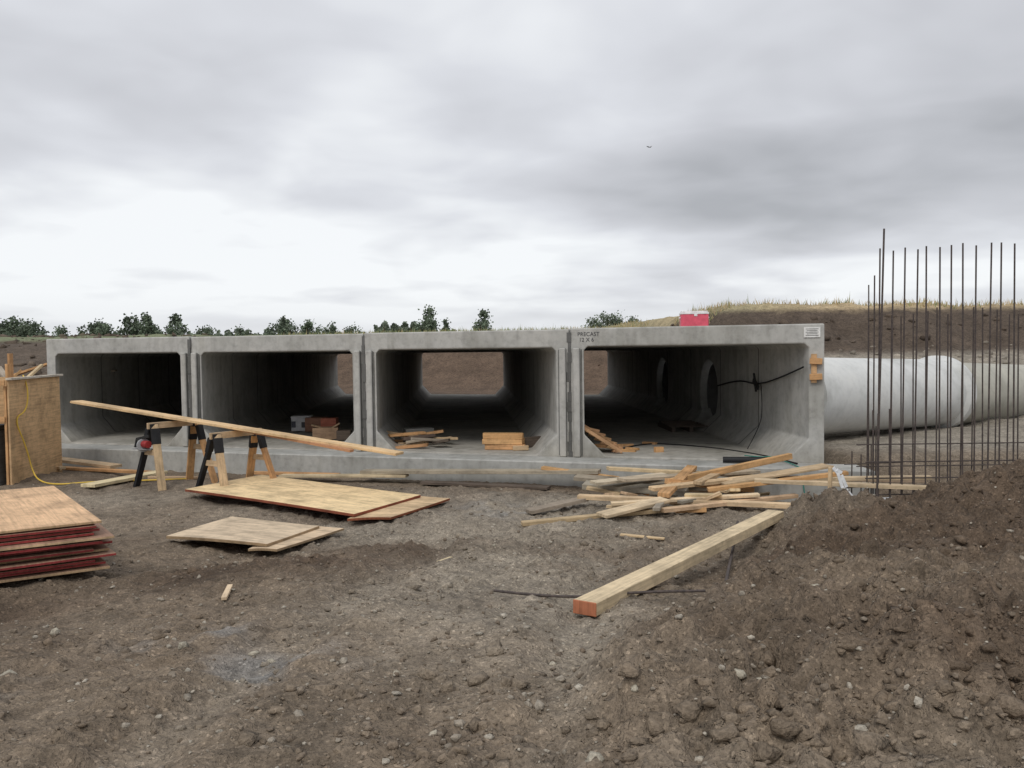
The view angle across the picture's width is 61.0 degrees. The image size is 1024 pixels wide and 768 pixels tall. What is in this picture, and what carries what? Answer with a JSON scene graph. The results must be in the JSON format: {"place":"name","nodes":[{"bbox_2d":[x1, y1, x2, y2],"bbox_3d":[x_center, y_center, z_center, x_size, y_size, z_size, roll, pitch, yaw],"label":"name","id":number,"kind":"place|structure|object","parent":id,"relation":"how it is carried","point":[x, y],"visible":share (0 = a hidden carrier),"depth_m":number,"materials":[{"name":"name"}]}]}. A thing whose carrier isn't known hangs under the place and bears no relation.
{"place":"outdoors","nodes":[
{"label":"outdoors","id":0,"kind":"place"},
{"bbox_2d":[0,302,1023,767],"bbox_3d":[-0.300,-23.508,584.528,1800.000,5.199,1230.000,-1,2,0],"label":"ground","id":1,"kind":"structure","parent":0,"point":[796,608],"depth_m":5.19,"materials":[{"name":"brown soil"}]},
{"bbox_2d":[0,319,15,334],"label":"broadleaf tree","id":2,"kind":"object","parent":1,"relation":"on","point":[2,324],"visible":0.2,"depth_m":115.45,"materials":[{"name":"green plant"}]},
{"bbox_2d":[0,316,35,336],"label":"broadleaf tree","id":3,"kind":"object","parent":1,"relation":"on","point":[19,331],"visible":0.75,"depth_m":111.73,"materials":[{"name":"green plant"}]},
{"bbox_2d":[18,318,32,329],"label":"broadleaf tree","id":4,"kind":"object","parent":1,"relation":"on","point":[22,323],"visible":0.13,"depth_m":124.81,"materials":[{"name":"green plant"}]},
{"bbox_2d":[0,353,62,485],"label":"plywood crate","id":5,"kind":"object","parent":1,"relation":"on","point":[39,421],"visible":0.73,"depth_m":15.73,"materials":[{"name":"beige wood"}]},
{"bbox_2d":[22,318,49,336],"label":"broadleaf tree","id":6,"kind":"object","parent":1,"relation":"on","point":[33,325],"visible":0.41,"depth_m":119.90,"materials":[{"name":"green plant"}]},
{"bbox_2d":[0,486,115,582],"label":"plywood stack","id":7,"kind":"object","parent":1,"relation":"on","point":[47,531],"visible":0.98,"depth_m":7.42,"materials":[{"name":"beige wood"}]},
{"bbox_2d":[0,363,116,376],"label":"lumber debris heap","id":8,"kind":"object","parent":1,"relation":"on","point":[35,369],"visible":0.16,"depth_m":23.28,"materials":[{"name":"beige wood"}]},
{"bbox_2d":[52,325,70,336],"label":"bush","id":9,"kind":"object","parent":1,"relation":"on","point":[59,330],"visible":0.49,"depth_m":113.31,"materials":[{"name":"green plant"}]},
{"bbox_2d":[76,318,106,334],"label":"broadleaf tree","id":10,"kind":"object","parent":1,"relation":"on","point":[96,329],"visible":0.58,"depth_m":112.67,"materials":[{"name":"green plant"}]},
{"bbox_2d":[16,375,185,484],"bbox_3d":[-7.281,0.766,14.849,3.295,1.833,0.831,0,2,14],"label":"extension cord","id":11,"kind":"object","parent":1,"relation":"on","point":[62,483],"visible":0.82,"depth_m":15.10,"materials":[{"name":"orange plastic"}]},
{"bbox_2d":[94,318,119,334],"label":"broadleaf tree","id":12,"kind":"object","parent":1,"relation":"on","point":[108,327],"visible":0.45,"depth_m":117.07,"materials":[{"name":"green plant"}]},
{"bbox_2d":[117,313,141,334],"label":"broadleaf tree","id":13,"kind":"object","parent":1,"relation":"on","point":[131,328],"visible":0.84,"depth_m":119.98,"materials":[{"name":"green plant"}]},
{"bbox_2d":[138,312,155,334],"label":"tree","id":14,"kind":"object","parent":1,"relation":"on","point":[145,318],"visible":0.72,"depth_m":119.00,"materials":[{"name":"green plant"}]},
{"bbox_2d":[140,320,164,334],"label":"broadleaf tree","id":15,"kind":"object","parent":1,"relation":"on","point":[157,330],"visible":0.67,"depth_m":118.78,"materials":[{"name":"green plant"}]},
{"bbox_2d":[163,313,182,333],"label":"pine tree","id":16,"kind":"object","parent":1,"relation":"on","point":[174,318],"visible":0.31,"depth_m":120.83,"materials":[{"name":"green plant"}]},
{"bbox_2d":[133,421,217,490],"bbox_3d":[-5.616,1.166,14.498,0.796,1.106,1.126,1,3,34],"label":"sawhorse","id":17,"kind":"object","parent":1,"relation":"on","point":[152,430],"visible":0.77,"depth_m":14.29,"materials":[{"name":"beige wood"}]},
{"bbox_2d":[132,435,152,451],"bbox_3d":[-5.977,0.869,14.168,0.333,0.464,0.410,0,2,8],"label":"circular saw","id":18,"kind":"object","parent":17,"relation":"on","point":[143,444],"visible":0.95,"depth_m":14.04,"materials":[{"name":"red metal"}]},
{"bbox_2d":[70,400,403,455],"bbox_3d":[-4.656,0.668,14.140,6.530,0.734,0.479,0,3,24],"label":"long plank","id":19,"kind":"object","parent":17,"relation":"on","point":[335,445],"visible":1,"depth_m":13.72,"materials":[{"name":"beige wood"}]},
{"bbox_2d":[165,321,188,334],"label":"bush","id":20,"kind":"object","parent":1,"relation":"on","point":[176,331],"visible":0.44,"depth_m":119.56,"materials":[{"name":"green plant"}]},
{"bbox_2d":[193,325,216,334],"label":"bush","id":21,"kind":"object","parent":1,"relation":"on","point":[208,330],"visible":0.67,"depth_m":113.55,"materials":[{"name":"green plant"}]},
{"bbox_2d":[195,428,276,486],"bbox_3d":[-4.434,1.252,14.011,0.796,1.009,1.126,1,3,34],"label":"sawhorse","id":22,"kind":"object","parent":1,"relation":"on","point":[215,442],"visible":0.75,"depth_m":13.78,"materials":[{"name":"beige wood"}]},
{"bbox_2d":[231,324,248,335],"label":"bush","id":23,"kind":"object","parent":1,"relation":"on","point":[242,331],"visible":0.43,"depth_m":122.27,"materials":[{"name":"green plant"}]},
{"bbox_2d":[166,517,318,546],"bbox_3d":[-3.044,1.686,10.002,1.834,0.141,1.379,0,3,26],"label":"plywood sheet","id":24,"kind":"object","parent":1,"relation":"on","point":[249,531],"visible":1,"depth_m":9.88,"materials":[{"name":"beige wood"}]},
{"bbox_2d":[32,320,456,335],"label":"distant bushes","id":25,"kind":"object","parent":1,"relation":"on","point":[384,326],"visible":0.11,"depth_m":119.11,"materials":[{"name":"green plant"}]},
{"bbox_2d":[263,321,288,334],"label":"broadleaf tree","id":26,"kind":"object","parent":1,"relation":"on","point":[279,330],"visible":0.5,"depth_m":120.49,"materials":[{"name":"green plant"}]},
{"bbox_2d":[276,315,290,332],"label":"pine tree","id":27,"kind":"object","parent":1,"relation":"on","point":[283,321],"visible":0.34,"depth_m":125.89,"materials":[{"name":"green plant"}]},
{"bbox_2d":[278,320,301,334],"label":"broadleaf tree","id":28,"kind":"object","parent":1,"relation":"on","point":[292,327],"visible":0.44,"depth_m":119.68,"materials":[{"name":"green plant"}]},
{"bbox_2d":[248,526,343,551],"bbox_3d":[-2.488,1.723,9.768,0.581,0.154,1.734,0,2,13],"label":"plywood sheet","id":29,"kind":"object","parent":1,"relation":"on","point":[321,531],"visible":0.59,"depth_m":9.54,"materials":[{"name":"beige wood"}]},
{"bbox_2d":[185,475,420,516],"bbox_3d":[-3.115,1.605,12.836,3.978,0.058,1.641,1,3,36],"label":"plywood sheet","id":30,"kind":"object","parent":1,"relation":"on","point":[331,498],"visible":0.99,"depth_m":12.53,"materials":[{"name":"beige wood"}]},
{"bbox_2d":[301,319,314,333],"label":"pine tree","id":31,"kind":"object","parent":1,"relation":"on","point":[309,324],"visible":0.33,"depth_m":119.04,"materials":[{"name":"green plant"}]},
{"bbox_2d":[302,323,323,333],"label":"broadleaf tree","id":32,"kind":"object","parent":1,"relation":"on","point":[320,329],"visible":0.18,"depth_m":125.91,"materials":[{"name":"green plant"}]},
{"bbox_2d":[325,321,339,333],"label":"broadleaf tree","id":33,"kind":"object","parent":1,"relation":"on","point":[332,328],"visible":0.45,"depth_m":119.47,"materials":[{"name":"green plant"}]},
{"bbox_2d":[221,557,452,599],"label":"wood offcuts","id":34,"kind":"object","parent":1,"relation":"on","point":[226,592],"visible":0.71,"depth_m":6.65,"materials":[{"name":"beige wood"}]},
{"bbox_2d":[342,322,362,333],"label":"broadleaf tree","id":35,"kind":"object","parent":1,"relation":"on","point":[346,330],"visible":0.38,"depth_m":111.72,"materials":[{"name":"green plant"}]},
{"bbox_2d":[57,457,725,493],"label":"scattered planks","id":36,"kind":"object","parent":1,"relation":"on","point":[364,473],"visible":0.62,"depth_m":15.30,"materials":[{"name":"brown wood"}]},
{"bbox_2d":[347,496,449,520],"bbox_3d":[-1.477,1.676,11.716,0.732,0.050,1.791,0,2,16],"label":"plywood sheet","id":37,"kind":"object","parent":1,"relation":"on","point":[404,508],"visible":0.81,"depth_m":11.56,"materials":[{"name":"beige wood"}]},
{"bbox_2d":[0,544,818,762],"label":"stones","id":38,"kind":"object","parent":1,"relation":"on","point":[740,674],"visible":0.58,"depth_m":3.96,"materials":[{"name":"stone"}]},
{"bbox_2d":[414,315,442,331],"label":"broadleaf tree","id":39,"kind":"object","parent":1,"relation":"on","point":[427,323],"visible":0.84,"depth_m":114.00,"materials":[{"name":"green plant"}]},
{"bbox_2d":[418,304,439,331],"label":"pine tree","id":40,"kind":"object","parent":1,"relation":"on","point":[430,311],"visible":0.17,"depth_m":117.07,"materials":[{"name":"green plant"}]},
{"bbox_2d":[46,323,823,463],"bbox_3d":[-3.179,-0.089,26.920,16.733,2.652,24.991,-1,2,0],"label":"concrete box culvert","id":41,"kind":"object","parent":1,"relation":"on","point":[272,382],"visible":0.91,"depth_m":19.07,"materials":[{"name":"grey concrete"}]},
{"bbox_2d":[291,415,312,430],"bbox_3d":[-5.137,0.954,21.243,0.480,0.360,0.444,-1,2,-6],"label":"tool box","id":42,"kind":"object","parent":41,"relation":"on","point":[297,422],"visible":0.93,"depth_m":21.05,"materials":[{"name":"grey plastic"}]},
{"bbox_2d":[305,416,350,439],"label":"cardboard boxes","id":43,"kind":"object","parent":41,"relation":"on","point":[327,427],"visible":0.91,"depth_m":19.11,"materials":[{"name":"brown cardboard"}]},
{"bbox_2d":[387,427,457,448],"bbox_3d":[-1.926,1.137,17.809,1.524,0.346,1.705,-2,3,-23],"label":"scrap wood heap","id":44,"kind":"object","parent":41,"relation":"on","point":[414,437],"visible":0.89,"depth_m":17.67,"materials":[{"name":"brown wood"}]},
{"bbox_2d":[482,432,540,450],"bbox_3d":[0.138,1.103,16.965,1.439,0.311,0.754,-2,3,-22],"label":"timber block stack","id":45,"kind":"object","parent":41,"relation":"in","point":[504,441],"visible":0.89,"depth_m":16.77,"materials":[{"name":"beige wood"}]},
{"bbox_2d":[578,332,597,341],"bbox_3d":[1.374,-0.847,15.594,0.396,0.170,0.002,0,2,18],"label":"stencil lettering","id":46,"kind":"object","parent":41,"relation":"attached to","point":[587,335],"visible":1,"depth_m":15.60,"materials":[{"name":"grey"}]},
{"bbox_2d":[584,424,663,453],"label":"scrap wood boards","id":47,"kind":"object","parent":41,"relation":"in","point":[608,443],"visible":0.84,"depth_m":16.11,"materials":[{"name":"brown wood"}]},
{"bbox_2d":[657,420,707,431],"bbox_3d":[4.013,0.986,20.360,0.955,0.142,1.565,-1,2,0],"label":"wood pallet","id":48,"kind":"object","parent":41,"relation":"in","point":[671,425],"visible":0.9,"depth_m":20.16,"materials":[{"name":"brown wood"}]},
{"bbox_2d":[679,311,708,325],"bbox_3d":[3.345,-1.194,15.964,0.541,0.290,0.323,0,2,6],"label":"cooler","id":49,"kind":"object","parent":41,"relation":"on","point":[693,318],"visible":0.93,"depth_m":15.82,"materials":[{"name":"red plastic"}]},
{"bbox_2d":[747,386,761,448],"bbox_3d":[4.614,0.610,16.418,0.089,1.197,0.558,1,3,43],"label":"wire cable","id":50,"kind":"object","parent":41,"relation":"attached to","point":[760,419],"visible":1,"depth_m":16.48,"materials":[{"name":"black rubber"}]},
{"bbox_2d":[717,366,803,385],"bbox_3d":[4.738,-0.122,16.962,0.046,0.552,4.912,-1,2,-3],"label":"wire cable","id":51,"kind":"object","parent":41,"relation":"attached to","point":[763,382],"visible":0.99,"depth_m":16.28,"materials":[{"name":"black rubber"}]},
{"bbox_2d":[752,373,759,391],"bbox_3d":[4.719,-0.030,16.816,0.064,0.366,0.298,-1,2,0],"label":"cable clamp","id":52,"kind":"object","parent":51,"relation":"attached to","point":[755,384],"visible":1,"depth_m":16.80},
{"bbox_2d":[804,327,819,336],"bbox_3d":[4.985,-0.861,14.428,0.260,0.170,0.013,0,2,18],"label":"paper label","id":53,"kind":"object","parent":41,"relation":"attached to","point":[811,331],"visible":1,"depth_m":14.42,"materials":[{"name":"white paper"}]},
{"bbox_2d":[809,354,822,382],"bbox_3d":[5.039,-0.260,14.401,0.204,0.480,0.082,0,2,18],"label":"wood cleat","id":54,"kind":"object","parent":41,"relation":"attached to","point":[814,361],"visible":1,"depth_m":14.38,"materials":[{"name":"brown wood"}]},
{"bbox_2d":[439,318,450,330],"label":"pine tree","id":55,"kind":"object","parent":1,"relation":"on","point":[445,324],"visible":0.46,"depth_m":124.56,"materials":[{"name":"green plant"}]},
{"bbox_2d":[62,443,874,502],"bbox_3d":[-2.501,1.793,16.582,17.416,0.910,0.710,0,2,18],"label":"concrete apron","id":56,"kind":"object","parent":1,"relation":"on","point":[236,460],"visible":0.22,"depth_m":15.96,"materials":[{"name":"grey concrete"}]},
{"bbox_2d":[623,443,797,463],"bbox_3d":[3.709,1.251,15.915,3.428,0.060,1.443,1,3,34],"label":"black hose","id":57,"kind":"object","parent":56,"relation":"on","point":[702,446],"visible":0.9,"depth_m":16.71,"materials":[{"name":"black rubber"}]},
{"bbox_2d":[723,457,766,462],"bbox_3d":[3.917,1.273,14.587,0.729,0.110,0.100,0,2,16],"label":"drain pipe","id":58,"kind":"object","parent":56,"relation":"on","point":[735,459],"visible":0.71,"depth_m":14.58,"materials":[{"name":"black plastic"}]},
{"bbox_2d":[744,455,804,492],"bbox_3d":[4.519,1.505,14.643,0.292,0.472,1.652,-2,3,-19],"label":"green hose","id":59,"kind":"object","parent":56,"relation":"on","point":[784,461],"visible":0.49,"depth_m":14.56,"materials":[{"name":"teal rubber"}]},
{"bbox_2d":[472,319,489,330],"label":"broadleaf tree","id":60,"kind":"object","parent":1,"relation":"on","point":[481,326],"visible":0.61,"depth_m":117.79,"materials":[{"name":"green plant"}]},
{"bbox_2d":[474,308,493,330],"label":"pine tree","id":61,"kind":"object","parent":1,"relation":"on","point":[484,314],"visible":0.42,"depth_m":127.38,"materials":[{"name":"green plant"}]},
{"bbox_2d":[0,474,1023,767],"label":"dirt clods","id":62,"kind":"object","parent":1,"relation":"on","point":[766,754],"visible":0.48,"depth_m":3.64,"materials":[{"name":"earth"}]},
{"bbox_2d":[0,313,1023,422],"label":"soil lumps","id":63,"kind":"object","parent":1,"relation":"on","point":[99,335],"visible":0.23,"depth_m":30.09,"materials":[{"name":"soil"}]},
{"bbox_2d":[580,317,607,327],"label":"broadleaf tree","id":64,"kind":"object","parent":1,"relation":"on","point":[596,321],"visible":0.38,"depth_m":113.97,"materials":[{"name":"green plant"}]},
{"bbox_2d":[493,589,705,597],"bbox_3d":[0.593,1.454,6.066,1.482,0.104,0.020,0,2,12],"label":"rebar rod","id":65,"kind":"object","parent":1,"relation":"on","point":[577,596],"visible":0.77,"depth_m":6.09,"materials":[{"name":"brown metal"}]},
{"bbox_2d":[592,310,623,326],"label":"broadleaf tree","id":66,"kind":"object","parent":1,"relation":"on","point":[610,321],"visible":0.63,"depth_m":115.34,"materials":[{"name":"green plant"}]},
{"bbox_2d":[235,295,1023,335],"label":"dry grass","id":67,"kind":"structure","parent":1,"relation":"on","point":[834,302],"depth_m":33.52,"materials":[{"name":"beige plant"}]},
{"bbox_2d":[625,315,639,322],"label":"broadleaf tree","id":68,"kind":"object","parent":1,"relation":"on","point":[632,318],"visible":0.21,"depth_m":113.59,"materials":[{"name":"green plant"}]},
{"bbox_2d":[662,362,667,400],"bbox_3d":[5.821,0.067,25.127,2.700,1.500,1.500,-1,2,0],"label":"pipe stub","id":69,"kind":"object","parent":1,"relation":"on","point":[665,383],"visible":0.13,"depth_m":25.77,"materials":[{"name":"concrete"}]},
{"bbox_2d":[573,510,783,616],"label":"timber beam","id":70,"kind":"structure","parent":1,"relation":"on","point":[596,602],"depth_m":6.75,"materials":[{"name":"beige wood"}]},
{"bbox_2d":[707,364,717,414],"bbox_3d":[6.096,0.258,20.431,2.700,1.500,1.500,-1,2,0],"label":"pipe stub","id":71,"kind":"object","parent":1,"relation":"on","point":[712,393],"visible":0.17,"depth_m":21.07,"materials":[{"name":"concrete"}]},
{"bbox_2d":[521,453,931,539],"bbox_3d":[2.456,1.563,12.493,5.711,0.778,4.180,-2,3,-32],"label":"lumber pile","id":72,"kind":"object","parent":1,"relation":"on","point":[737,482],"visible":0.99,"depth_m":12.08,"materials":[{"name":"beige wood"}]},
{"bbox_2d":[754,476,926,489],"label":"trench planks","id":73,"kind":"object","parent":72,"relation":"on","point":[861,484],"visible":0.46,"depth_m":11.76,"materials":[{"name":"beige wood"}]},
{"bbox_2d":[724,521,738,580],"bbox_3d":[2.145,1.563,8.424,0.028,0.326,3.849,0,2,16],"label":"rebar rod","id":74,"kind":"object","parent":1,"relation":"on","point":[729,563],"visible":0.54,"depth_m":7.34,"materials":[{"name":"metal"}]},
{"bbox_2d":[828,467,832,487],"bbox_3d":[3.849,1.212,9.883,0.687,0.574,0.117,-1,2,-17],"label":"survey stake","id":75,"kind":"object","parent":1,"relation":"on","point":[830,474],"visible":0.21,"depth_m":9.76,"materials":[{"name":"beige wood"}]},
{"bbox_2d":[832,467,852,495],"bbox_3d":[3.735,1.132,9.711,0.310,0.418,0.039,0,2,6],"label":"survey ribbon","id":76,"kind":"object","parent":75,"relation":"attached to","point":[841,478],"visible":0.57,"depth_m":9.71,"materials":[{"name":"white plastic"}]},
{"bbox_2d":[844,285,899,495],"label":"rebar dowels","id":77,"kind":"object","parent":1,"relation":"on","point":[876,435],"visible":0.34,"depth_m":12.99,"materials":[{"name":"brown metal"}]},
{"bbox_2d":[824,356,976,433],"bbox_3d":[7.610,0.265,18.341,5.663,1.759,1.700,-3,3,-37],"label":"concrete pipe","id":78,"kind":"object","parent":1,"relation":"on","point":[845,395],"visible":0.55,"depth_m":17.59,"materials":[{"name":"grey concrete"}]},
{"bbox_2d":[963,363,1023,423],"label":"concrete pipe","id":79,"kind":"object","parent":1,"relation":"on","point":[1004,384],"visible":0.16,"depth_m":20.45,"materials":[{"name":"grey concrete"}]},
{"bbox_3d":[6.328,2.174,11.783,4.100,1.150,0.950,-1,2,0],"label":"wing wall footing","id":80,"kind":"object","parent":1,"relation":"on","visible":0},
{"bbox_2d":[856,229,1023,497],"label":"rebar cage","id":81,"kind":"object","parent":80,"relation":"in","point":[913,444],"visible":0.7,"depth_m":11.53,"materials":[{"name":"brown metal"}]},
{"bbox_2d":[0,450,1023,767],"bbox_3d":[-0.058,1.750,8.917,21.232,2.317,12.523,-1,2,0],"label":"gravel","id":82,"kind":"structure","parent":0,"point":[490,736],"depth_m":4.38,"materials":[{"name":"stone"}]},
{"bbox_2d":[0,0,1023,335],"label":"sky","id":83,"kind":"structure","parent":0,"point":[223,165],"materials":[{"name":"grey"}]}
]}

